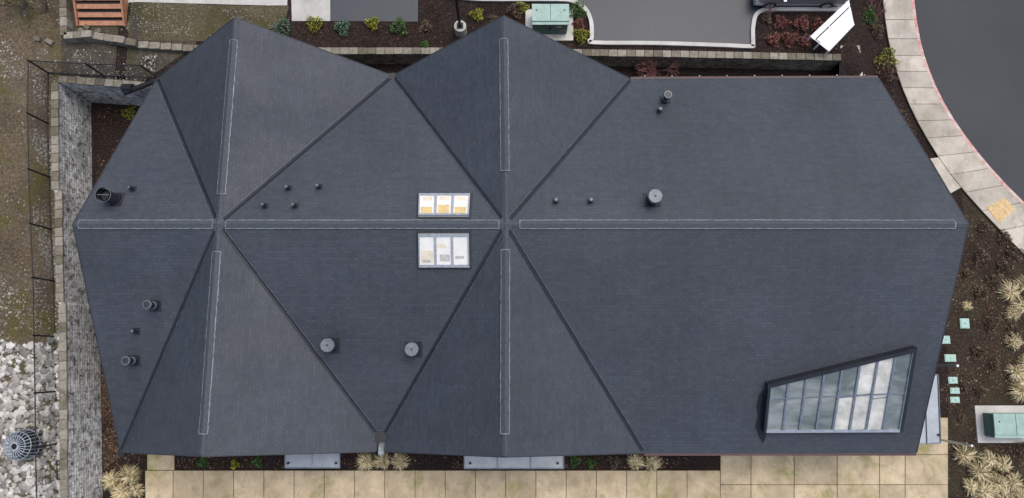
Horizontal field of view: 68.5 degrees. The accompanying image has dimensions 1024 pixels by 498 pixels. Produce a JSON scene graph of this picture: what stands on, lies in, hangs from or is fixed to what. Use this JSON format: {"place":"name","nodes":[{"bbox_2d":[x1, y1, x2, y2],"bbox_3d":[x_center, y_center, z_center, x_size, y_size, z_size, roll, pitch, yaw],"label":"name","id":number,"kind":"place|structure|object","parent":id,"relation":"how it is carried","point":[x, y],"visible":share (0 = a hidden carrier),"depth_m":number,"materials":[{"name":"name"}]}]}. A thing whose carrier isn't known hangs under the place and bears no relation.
{"place":"outdoors","nodes":[
{"label":"outdoors","id":0,"kind":"place"},
{"bbox_2d":[0,0,60,496],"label":"hillside terrain","id":1,"kind":"structure","parent":0,"point":[13,170],"depth_m":36.07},
{"bbox_2d":[3,426,47,461],"bbox_3d":[-21.930,8.786,33.721,1.590,1.227,1.590,0,82,0],"label":"storm drain cage","id":2,"kind":"object","parent":1,"relation":"on","point":[21,444],"visible":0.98,"depth_m":33.59,"materials":[{"name":"metal"}]},
{"bbox_2d":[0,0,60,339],"bbox_3d":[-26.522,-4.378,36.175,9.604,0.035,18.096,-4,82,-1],"label":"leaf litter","id":3,"kind":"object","parent":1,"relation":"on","point":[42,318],"visible":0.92,"depth_m":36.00,"materials":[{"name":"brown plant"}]},
{"bbox_2d":[0,333,63,497],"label":"riprap rocks","id":4,"kind":"object","parent":1,"relation":"on","point":[8,404],"visible":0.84,"depth_m":34.38,"materials":[{"name":"grey stone"}]},
{"bbox_2d":[16,0,58,23],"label":"bare shrub","id":5,"kind":"object","parent":1,"relation":"on","point":[31,8],"visible":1,"depth_m":36.57,"materials":[{"name":"grey plant"}]},
{"bbox_2d":[26,59,156,497],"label":"chain link fence","id":6,"kind":"object","parent":1,"relation":"on","point":[35,393],"visible":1,"depth_m":34.80,"materials":[{"name":"black metal"}]},
{"bbox_2d":[0,0,156,347],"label":"gravel","id":7,"kind":"structure","parent":0,"point":[48,242],"depth_m":36.19,"materials":[{"name":"grey gravel"}]},
{"bbox_2d":[101,469,120,492],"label":"ornamental grass","id":8,"kind":"object","parent":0,"point":[110,480],"depth_m":36.46,"materials":[{"name":"plant"}]},
{"bbox_2d":[108,481,131,497],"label":"ornamental grass","id":9,"kind":"object","parent":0,"point":[119,491],"depth_m":36.35,"materials":[{"name":"plant"}]},
{"bbox_2d":[117,462,142,486],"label":"ornamental grass","id":10,"kind":"object","parent":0,"point":[129,475],"depth_m":36.48,"materials":[{"name":"plant"}]},
{"bbox_2d":[129,483,145,497],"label":"ornamental grass","id":11,"kind":"object","parent":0,"point":[137,490],"depth_m":36.44,"materials":[{"name":"plant"}]},
{"bbox_2d":[331,0,417,21],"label":"service asphalt","id":12,"kind":"structure","parent":0,"point":[381,10],"depth_m":38.87,"materials":[{"name":"grey asphalt"}]},
{"bbox_2d":[60,0,881,81],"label":"garden bed","id":13,"kind":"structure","parent":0,"point":[431,15],"depth_m":38.71,"materials":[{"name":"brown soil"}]},
{"bbox_2d":[73,0,127,26],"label":"timber stairs","id":14,"kind":"structure","parent":13,"relation":"on","point":[79,5],"depth_m":37.02,"materials":[{"name":"brown wood"}]},
{"bbox_2d":[61,1,195,81],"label":"hillside dirt","id":15,"kind":"structure","parent":13,"relation":"on","point":[162,59],"depth_m":37.03,"materials":[{"name":"brown soil"}]},
{"bbox_2d":[34,24,113,45],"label":"loose blocks","id":16,"kind":"object","parent":15,"relation":"on","point":[52,43],"depth_m":36.96,"materials":[{"name":"concrete"}]},
{"bbox_2d":[59,0,197,52],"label":"blocks","id":17,"kind":"structure","parent":13,"relation":"on","point":[68,34],"depth_m":36.77,"materials":[{"name":"concrete"}]},
{"bbox_2d":[121,0,275,35],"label":"pebbles","id":18,"kind":"object","parent":13,"relation":"on","point":[178,21],"visible":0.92,"depth_m":37.57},
{"bbox_2d":[128,0,286,4],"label":"footpath","id":19,"kind":"structure","parent":13,"relation":"on","point":[258,2],"depth_m":38.33,"materials":[{"name":"concrete"}]},
{"bbox_2d":[127,3,288,40],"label":"grass verge","id":20,"kind":"object","parent":13,"relation":"on","point":[215,18],"depth_m":37.85,"materials":[{"name":"green plant"}]},
{"bbox_2d":[273,15,290,34],"bbox_3d":[-11.790,-11.466,38.460,1.041,0.611,1.100,0,82,0],"label":"shrub","id":21,"kind":"object","parent":13,"relation":"on","point":[287,23],"visible":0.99,"depth_m":38.45,"materials":[{"name":"green plant"}]},
{"bbox_2d":[291,0,329,20],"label":"driveway apron","id":22,"kind":"object","parent":13,"relation":"on","point":[302,10],"visible":1,"depth_m":38.88,"materials":[{"name":"concrete"}]},
{"bbox_2d":[306,15,324,33],"bbox_3d":[-10.095,-11.531,38.492,0.986,0.566,0.998,0,82,0],"label":"shrub","id":23,"kind":"object","parent":13,"relation":"on","point":[312,24],"visible":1,"depth_m":38.49,"materials":[{"name":"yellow plant"}]},
{"bbox_2d":[334,19,349,35],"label":"shrub","id":24,"kind":"object","parent":13,"relation":"on","point":[337,24],"visible":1,"depth_m":38.50,"materials":[{"name":"green plant"}]},
{"bbox_2d":[389,15,406,35],"bbox_3d":[-5.835,-11.466,38.444,1.026,0.641,1.015,0,82,0],"label":"shrub","id":25,"kind":"object","parent":13,"relation":"on","point":[402,23],"visible":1,"depth_m":38.46,"materials":[{"name":"green plant"}]},
{"bbox_2d":[454,0,466,37],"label":"street lamp","id":26,"kind":"object","parent":13,"relation":"on","point":[460,28],"visible":0.95,"depth_m":37.95,"materials":[{"name":"concrete"}]},
{"bbox_2d":[469,8,483,21],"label":"shrub","id":27,"kind":"object","parent":13,"relation":"on","point":[479,13],"visible":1,"depth_m":38.64,"materials":[{"name":"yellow plant"}]},
{"bbox_2d":[525,4,572,40],"bbox_3d":[1.918,-11.607,38.097,2.450,1.375,1.700,0,82,0],"label":"transformer box","id":28,"kind":"object","parent":13,"relation":"on","point":[553,21],"visible":0.97,"depth_m":37.51,"materials":[{"name":"metal"}]},
{"bbox_2d":[569,0,587,18],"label":"shrub","id":29,"kind":"object","parent":13,"relation":"on","point":[580,8],"visible":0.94,"depth_m":38.54,"materials":[{"name":"green plant"}]},
{"bbox_2d":[573,29,590,44],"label":"shrub","id":30,"kind":"object","parent":13,"relation":"on","point":[581,31],"visible":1,"depth_m":38.43,"materials":[{"name":"yellow plant"}]},
{"bbox_2d":[577,0,842,43],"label":"parking lot","id":31,"kind":"structure","parent":13,"relation":"on","point":[718,21],"depth_m":38.80,"materials":[{"name":"grey asphalt"}]},
{"bbox_2d":[464,0,844,48],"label":"kerb","id":32,"kind":"structure","parent":31,"relation":"on","point":[590,41],"depth_m":38.58,"materials":[{"name":"concrete"}]},
{"bbox_2d":[753,0,846,7],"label":"parked car","id":33,"kind":"object","parent":31,"relation":"on","point":[820,3],"visible":0.98,"depth_m":38.21,"materials":[{"name":"silver metal"}]},
{"bbox_2d":[774,14,791,29],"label":"shrub","id":34,"kind":"object","parent":13,"relation":"on","point":[778,22],"visible":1,"depth_m":38.54,"materials":[{"name":"red plant"}]},
{"bbox_2d":[780,32,798,47],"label":"shrub","id":35,"kind":"object","parent":13,"relation":"on","point":[788,35],"visible":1,"depth_m":38.42,"materials":[{"name":"red plant"}]},
{"bbox_2d":[792,13,808,31],"bbox_3d":[14.818,-11.623,38.527,0.888,0.523,1.005,0,82,0],"label":"shrub","id":36,"kind":"object","parent":13,"relation":"on","point":[806,25],"visible":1,"depth_m":38.51,"materials":[{"name":"red plant"}]},
{"bbox_2d":[795,34,812,49],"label":"shrub","id":37,"kind":"object","parent":13,"relation":"on","point":[802,42],"visible":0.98,"depth_m":38.40,"materials":[{"name":"red plant"}]},
{"bbox_2d":[807,0,854,55],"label":"white panel sign","id":38,"kind":"object","parent":13,"relation":"on","point":[835,32],"visible":0.99,"depth_m":37.70,"materials":[{"name":"metal"}]},
{"bbox_2d":[63,0,964,497],"bbox_3d":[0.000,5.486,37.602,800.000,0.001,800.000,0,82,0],"label":"ground","id":39,"kind":"structure","parent":0,"point":[107,136],"depth_m":37.34,"materials":[{"name":"brown soil"}]},
{"bbox_2d":[53,83,102,497],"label":"retaining wall","id":40,"kind":"structure","parent":39,"relation":"on","point":[84,458],"depth_m":36.35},
{"bbox_2d":[51,82,68,497],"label":"cap stones","id":41,"kind":"object","parent":40,"relation":"on","point":[62,307],"visible":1,"depth_m":35.13,"materials":[{"name":"grey concrete"}]},
{"bbox_2d":[60,83,149,105],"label":"retaining wall","id":42,"kind":"structure","parent":39,"relation":"on","point":[103,94],"depth_m":37.96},
{"bbox_2d":[58,76,151,88],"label":"cap stones","id":43,"kind":"object","parent":42,"relation":"on","point":[90,81],"visible":0.71,"depth_m":36.59,"materials":[{"name":"beige stone"}]},
{"bbox_2d":[118,73,395,456],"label":"scuppers and downspouts","id":44,"kind":"object","parent":39,"relation":"on","point":[127,89],"visible":0.59,"depth_m":35.98,"materials":[{"name":"black metal"}]},
{"bbox_2d":[354,453,373,471],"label":"ornamental grass","id":45,"kind":"object","parent":39,"relation":"on","point":[365,462],"depth_m":36.59,"materials":[{"name":"plant"}]},
{"bbox_2d":[372,453,390,468],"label":"ornamental grass","id":46,"kind":"object","parent":39,"relation":"on","point":[383,460],"depth_m":36.61,"materials":[{"name":"plant"}]},
{"bbox_2d":[390,453,410,471],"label":"ornamental grass","id":47,"kind":"object","parent":39,"relation":"on","point":[400,461],"depth_m":36.60,"materials":[{"name":"plant"}]},
{"bbox_2d":[145,417,947,497],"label":"concrete walkway","id":48,"kind":"structure","parent":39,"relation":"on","point":[924,469],"depth_m":36.69,"materials":[{"name":"beige concrete"}]},
{"bbox_2d":[96,66,1023,497],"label":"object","id":49,"kind":"object","parent":39,"relation":"on","point":[108,450],"visible":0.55,"depth_m":37.32,"materials":[{"name":"beige plant"}]},
{"bbox_2d":[337,51,839,70],"bbox_3d":[-0.344,-9.710,38.566,34.273,2.480,2.332,-4,82,-1],"label":"face","id":50,"kind":"object","parent":39,"relation":"on","point":[787,64],"visible":0.26,"depth_m":39.08},
{"bbox_2d":[318,47,840,60],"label":"cap stones","id":51,"kind":"object","parent":50,"relation":"on","point":[598,52],"visible":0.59,"depth_m":38.42,"materials":[{"name":"beige stone"}]},
{"bbox_2d":[626,454,644,470],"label":"ornamental grass","id":52,"kind":"object","parent":39,"relation":"on","point":[634,462],"depth_m":36.61,"materials":[{"name":"plant"}]},
{"bbox_2d":[643,456,663,472],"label":"ornamental grass","id":53,"kind":"object","parent":39,"relation":"on","point":[652,462],"depth_m":36.60,"materials":[{"name":"plant"}]},
{"bbox_2d":[634,58,679,76],"bbox_3d":[7.458,-9.337,39.120,2.285,1.309,2.121,40,84,5],"label":"bare shrub","id":54,"kind":"object","parent":39,"relation":"on","point":[651,73],"visible":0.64,"depth_m":38.92,"materials":[{"name":"red plant"}]},
{"bbox_2d":[930,157,960,192],"bbox_3d":[22.411,-3.913,38.922,0.635,0.100,2.056,-26,83,-4],"label":"curb ramp landing","id":55,"kind":"object","parent":39,"relation":"on","point":[950,182],"visible":0.74,"depth_m":38.85,"materials":[{"name":"concrete"}]},
{"bbox_2d":[882,0,1023,255],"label":"sidewalk base","id":56,"kind":"object","parent":39,"relation":"on","point":[933,120],"visible":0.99,"depth_m":39.30,"materials":[{"name":"grey concrete"}]},
{"bbox_2d":[987,198,1014,222],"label":"tactile paving","id":57,"kind":"structure","parent":56,"relation":"on","point":[1001,210],"depth_m":38.56,"materials":[{"name":"yellow concrete"}]},
{"bbox_2d":[937,364,972,446],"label":"canopy posts","id":58,"kind":"object","parent":39,"relation":"on","point":[952,365],"visible":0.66,"depth_m":35.44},
{"bbox_2d":[944,189,1023,497],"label":"planting bed","id":59,"kind":"object","parent":39,"relation":"on","point":[953,330],"visible":0.4,"depth_m":37.69,"materials":[{"name":"soil"}]},
{"bbox_2d":[952,444,979,467],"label":"ornamental grass","id":60,"kind":"object","parent":59,"relation":"on","point":[964,455],"depth_m":36.59,"materials":[{"name":"plant"}]},
{"bbox_2d":[962,477,978,497],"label":"ornamental grass","id":61,"kind":"object","parent":59,"relation":"on","point":[971,486],"depth_m":36.45,"materials":[{"name":"plant"}]},
{"bbox_2d":[966,458,994,483],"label":"ornamental grass","id":62,"kind":"object","parent":59,"relation":"on","point":[981,472],"depth_m":36.45,"materials":[{"name":"plant"}]},
{"bbox_2d":[974,285,990,301],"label":"shrub","id":63,"kind":"object","parent":59,"relation":"on","point":[984,294],"visible":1,"depth_m":37.86,"materials":[{"name":"brown plant"}]},
{"bbox_2d":[972,480,998,497],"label":"ornamental grass","id":64,"kind":"object","parent":59,"relation":"on","point":[983,491],"depth_m":36.32,"materials":[{"name":"plant"}]},
{"bbox_2d":[977,448,997,468],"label":"ornamental grass","id":65,"kind":"object","parent":59,"relation":"on","point":[988,456],"depth_m":36.62,"materials":[{"name":"plant"}]},
{"bbox_2d":[985,273,1003,289],"bbox_3d":[24.362,1.602,37.900,0.946,0.547,0.878,0,82,0],"label":"shrub","id":66,"kind":"object","parent":59,"relation":"on","point":[998,279],"visible":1,"depth_m":37.92,"materials":[{"name":"brown plant"}]},
{"bbox_2d":[985,472,1008,495],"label":"ornamental grass","id":67,"kind":"object","parent":59,"relation":"on","point":[999,482],"depth_m":36.38,"materials":[{"name":"plant"}]},
{"bbox_2d":[974,405,1023,442],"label":"transformer box","id":68,"kind":"object","parent":59,"relation":"on","point":[999,423],"visible":1,"depth_m":36.80,"materials":[{"name":"metal"}]},
{"bbox_2d":[991,485,1014,497],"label":"ornamental grass","id":69,"kind":"object","parent":59,"relation":"on","point":[1005,495],"depth_m":36.29,"materials":[{"name":"plant"}]},
{"bbox_2d":[993,455,1014,472],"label":"ornamental grass","id":70,"kind":"object","parent":59,"relation":"on","point":[1003,465],"depth_m":36.58,"materials":[{"name":"plant"}]},
{"bbox_2d":[997,257,1013,273],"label":"shrub","id":71,"kind":"object","parent":59,"relation":"on","point":[1005,262],"visible":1,"depth_m":38.02,"materials":[{"name":"brown plant"}]},
{"bbox_2d":[998,277,1019,302],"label":"ornamental grass","id":72,"kind":"object","parent":59,"relation":"on","point":[1010,292],"depth_m":37.74,"materials":[{"name":"plant"}]},
{"bbox_2d":[1003,306,1020,322],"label":"ornamental grass","id":73,"kind":"object","parent":59,"relation":"on","point":[1012,313],"depth_m":37.68,"materials":[{"name":"plant"}]},
{"bbox_2d":[1004,330,1023,351],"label":"ornamental grass","id":74,"kind":"object","parent":59,"relation":"on","point":[1014,343],"depth_m":37.44,"materials":[{"name":"plant"}]},
{"bbox_2d":[1005,363,1023,382],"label":"ornamental grass","id":75,"kind":"object","parent":59,"relation":"on","point":[1014,371],"depth_m":37.20,"materials":[{"name":"plant"}]},
{"bbox_2d":[1005,472,1023,493],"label":"ornamental grass","id":76,"kind":"object","parent":59,"relation":"on","point":[1014,482],"depth_m":36.43,"materials":[{"name":"plant"}]},
{"bbox_2d":[1006,244,1023,263],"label":"shrub","id":77,"kind":"object","parent":59,"relation":"on","point":[1017,251],"visible":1,"depth_m":38.09,"materials":[{"name":"brown plant"}]},
{"bbox_2d":[1007,380,1023,403],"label":"ornamental grass","id":78,"kind":"object","parent":59,"relation":"on","point":[1017,391],"depth_m":37.08,"materials":[{"name":"plant"}]},
{"bbox_2d":[1010,295,1023,314],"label":"ornamental grass","id":79,"kind":"object","parent":59,"relation":"on","point":[1019,305],"depth_m":37.69,"materials":[{"name":"plant"}]},
{"bbox_2d":[838,0,886,88],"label":"slope terrain","id":80,"kind":"structure","parent":0,"point":[854,62],"depth_m":39.42,"materials":[{"name":"brown soil"}]},
{"bbox_2d":[862,5,877,24],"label":"shrub","id":81,"kind":"object","parent":80,"relation":"on","point":[871,12],"visible":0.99,"depth_m":39.62,"materials":[{"name":"green plant"}]},
{"bbox_2d":[868,24,884,39],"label":"shrub","id":82,"kind":"object","parent":80,"relation":"on","point":[881,29],"visible":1,"depth_m":39.77,"materials":[{"name":"brown plant"}]},
{"bbox_2d":[873,55,896,80],"bbox_3d":[19.543,-9.456,39.371,1.260,0.824,1.427,0,82,0],"label":"shrub","id":83,"kind":"object","parent":80,"relation":"on","point":[888,68],"visible":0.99,"depth_m":39.38,"materials":[{"name":"brown plant"}]},
{"bbox_2d":[873,47,901,69],"bbox_3d":[19.820,-9.874,39.458,1.333,0.775,1.419,45,84,6],"label":"shrub","id":84,"kind":"object","parent":80,"relation":"on","point":[883,55],"visible":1,"depth_m":39.47,"materials":[{"name":"green plant"}]},
{"bbox_2d":[919,374,940,443],"bbox_3d":[19.015,7.358,34.565,1.321,0.170,3.215,2,82,0],"label":"entrance canopy","id":85,"kind":"object","parent":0,"point":[931,432],"visible":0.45,"depth_m":34.52,"materials":[{"name":"grey metal"}]},
{"bbox_2d":[883,0,1023,251],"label":"sidewalk","id":86,"kind":"structure","parent":0,"point":[922,97],"depth_m":39.19,"materials":[{"name":"concrete"}]},
{"bbox_2d":[914,0,1023,201],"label":"road","id":87,"kind":"structure","parent":0,"point":[973,50],"depth_m":39.78,"materials":[{"name":"grey asphalt"}]},
{"bbox_2d":[911,0,1023,204],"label":"painted kerb","id":88,"kind":"structure","parent":87,"relation":"on","point":[954,121],"depth_m":39.33,"materials":[{"name":"red paint"}]},
{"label":"walls","id":89,"kind":"object","parent":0,"visible":0},
{"bbox_2d":[285,453,339,468],"bbox_3d":[-9.140,9.082,34.414,2.619,0.170,1.872,0,82,0],"label":"entrance canopy","id":90,"kind":"object","parent":89,"relation":"attached to","point":[315,461],"visible":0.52,"depth_m":34.36,"materials":[{"name":"grey metal"}]},
{"bbox_2d":[464,456,563,468],"bbox_3d":[0.090,9.024,34.423,4.633,0.170,2.047,0,82,0],"label":"entrance canopy","id":91,"kind":"object","parent":89,"relation":"attached to","point":[548,462],"visible":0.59,"depth_m":34.35,"materials":[{"name":"grey metal"}]},
{"bbox_3d":[0.368,-0.503,33.159,37.225,3.877,18.838,0,82,0],"label":"fascia and soffit","id":92,"kind":"object","parent":89,"relation":"on","visible":0},
{"bbox_2d":[73,16,967,456],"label":"shingle roof","id":93,"kind":"structure","parent":92,"relation":"attached to","point":[691,340],"depth_m":32.25,"materials":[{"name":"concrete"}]},
{"bbox_2d":[95,187,125,205],"bbox_3d":[-16.881,-2.169,31.584,0.720,1.116,0.668,0,82,0],"label":"roof vent","id":94,"kind":"object","parent":93,"relation":"on","point":[109,197],"visible":1,"depth_m":31.36,"materials":[{"name":"black metal"}]},
{"bbox_2d":[121,355,140,365],"bbox_3d":[-16.327,4.783,32.202,0.500,0.885,0.473,0,82,0],"label":"roof vent","id":95,"kind":"object","parent":93,"relation":"on","point":[131,360],"visible":1,"depth_m":32.25,"materials":[{"name":"grey metal"}]},
{"bbox_2d":[142,300,161,311],"bbox_3d":[-15.177,2.371,31.681,0.500,0.885,0.473,0,82,0],"label":"roof vent","id":96,"kind":"object","parent":93,"relation":"on","point":[153,305],"visible":1,"depth_m":31.73,"materials":[{"name":"grey metal"}]},
{"bbox_2d":[320,338,340,353],"bbox_3d":[-7.785,4.125,32.135,0.720,0.987,0.676,0,82,0],"label":"roof vent","id":97,"kind":"object","parent":93,"relation":"on","point":[329,345],"visible":1,"depth_m":31.69,"materials":[{"name":"grey metal"}]},
{"bbox_2d":[213,217,512,230],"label":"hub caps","id":98,"kind":"object","parent":93,"relation":"on","point":[505,223],"visible":1,"depth_m":31.25,"materials":[{"name":"grey metal"}]},
{"bbox_2d":[120,76,643,450],"bbox_3d":[-5.771,0.113,32.902,23.266,3.537,17.405,0,82,0],"label":"valley flashing","id":99,"kind":"object","parent":93,"relation":"on","point":[478,270],"visible":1,"depth_m":32.58,"materials":[{"name":"metal"}]},
{"bbox_2d":[122,77,643,450],"bbox_3d":[-5.689,0.098,32.933,23.138,3.631,17.392,0,82,0],"label":"valley edge","id":100,"kind":"object","parent":93,"relation":"attached to","point":[292,318],"visible":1,"depth_m":32.54,"materials":[{"name":"metal"}]},
{"bbox_2d":[404,342,422,357],"bbox_3d":[-4.236,4.300,32.176,0.720,0.987,0.676,0,82,0],"label":"roof vent","id":101,"kind":"object","parent":93,"relation":"on","point":[412,349],"visible":1,"depth_m":31.73,"materials":[{"name":"grey metal"}]},
{"bbox_2d":[416,230,471,269],"bbox_3d":[-2.848,0.041,31.477,2.332,0.720,1.582,0,82,0],"label":"skylight","id":102,"kind":"object","parent":93,"relation":"on","point":[443,249],"visible":1,"depth_m":31.42},
{"bbox_2d":[416,193,472,218],"bbox_3d":[-2.870,-1.823,31.733,2.397,0.661,1.216,0,82,0],"label":"skylight","id":103,"kind":"object","parent":93,"relation":"on","point":[443,205],"visible":1,"depth_m":31.66},
{"bbox_2d":[78,38,954,433],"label":"ridge vents","id":104,"kind":"object","parent":93,"relation":"on","point":[208,360],"visible":1,"depth_m":31.23,"materials":[{"name":"grey metal"}]},
{"bbox_2d":[78,38,955,433],"bbox_3d":[0.205,-0.839,31.278,36.442,0.219,16.662,0,82,0],"label":"ridge vent flashing","id":105,"kind":"object","parent":93,"relation":"on","point":[448,228],"visible":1,"depth_m":31.24,"materials":[{"name":"grey metal"}]},
{"bbox_2d":[73,16,963,455],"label":"ridge cap shingles","id":106,"kind":"object","parent":93,"relation":"on","point":[505,234],"visible":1,"depth_m":31.33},
{"bbox_2d":[642,189,662,206],"bbox_3d":[5.939,-2.135,31.622,0.720,1.008,0.658,0,82,0],"label":"roof vent","id":107,"kind":"object","parent":93,"relation":"on","point":[652,197],"visible":1,"depth_m":31.17,"materials":[{"name":"silver metal"}]},
{"bbox_2d":[659,90,671,103],"bbox_3d":[7.148,-7.016,34.855,0.500,0.891,0.458,0,82,0],"label":"roof vent","id":108,"kind":"object","parent":93,"relation":"on","point":[665,97],"visible":1,"depth_m":34.74,"materials":[{"name":"grey metal"}]},
{"bbox_2d":[755,389,766,442],"bbox_3d":[10.907,7.379,33.070,0.493,0.904,2.422,-8,82,-1],"label":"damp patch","id":109,"kind":"object","parent":93,"relation":"on","point":[759,407],"visible":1,"depth_m":33.06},
{"bbox_2d":[761,345,917,432],"bbox_3d":[14.138,6.091,32.622,6.277,1.701,3.786,0,82,0],"label":"trapezoid skylight","id":110,"kind":"object","parent":93,"relation":"on","point":[871,393],"visible":1,"depth_m":32.59,"materials":[{"name":"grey glass"}]},
{"bbox_2d":[72,15,969,457],"bbox_3d":[0.368,-0.511,33.093,37.304,3.769,18.916,0,82,0],"label":"drip edge","id":111,"kind":"object","parent":92,"relation":"attached to","point":[546,455],"visible":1,"depth_m":33.14,"materials":[{"name":"grey metal"}]},
{"bbox_2d":[630,76,915,455],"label":"gutters","id":112,"kind":"object","parent":92,"relation":"attached to","point":[768,454],"visible":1,"depth_m":33.46,"materials":[{"name":"grey metal"}]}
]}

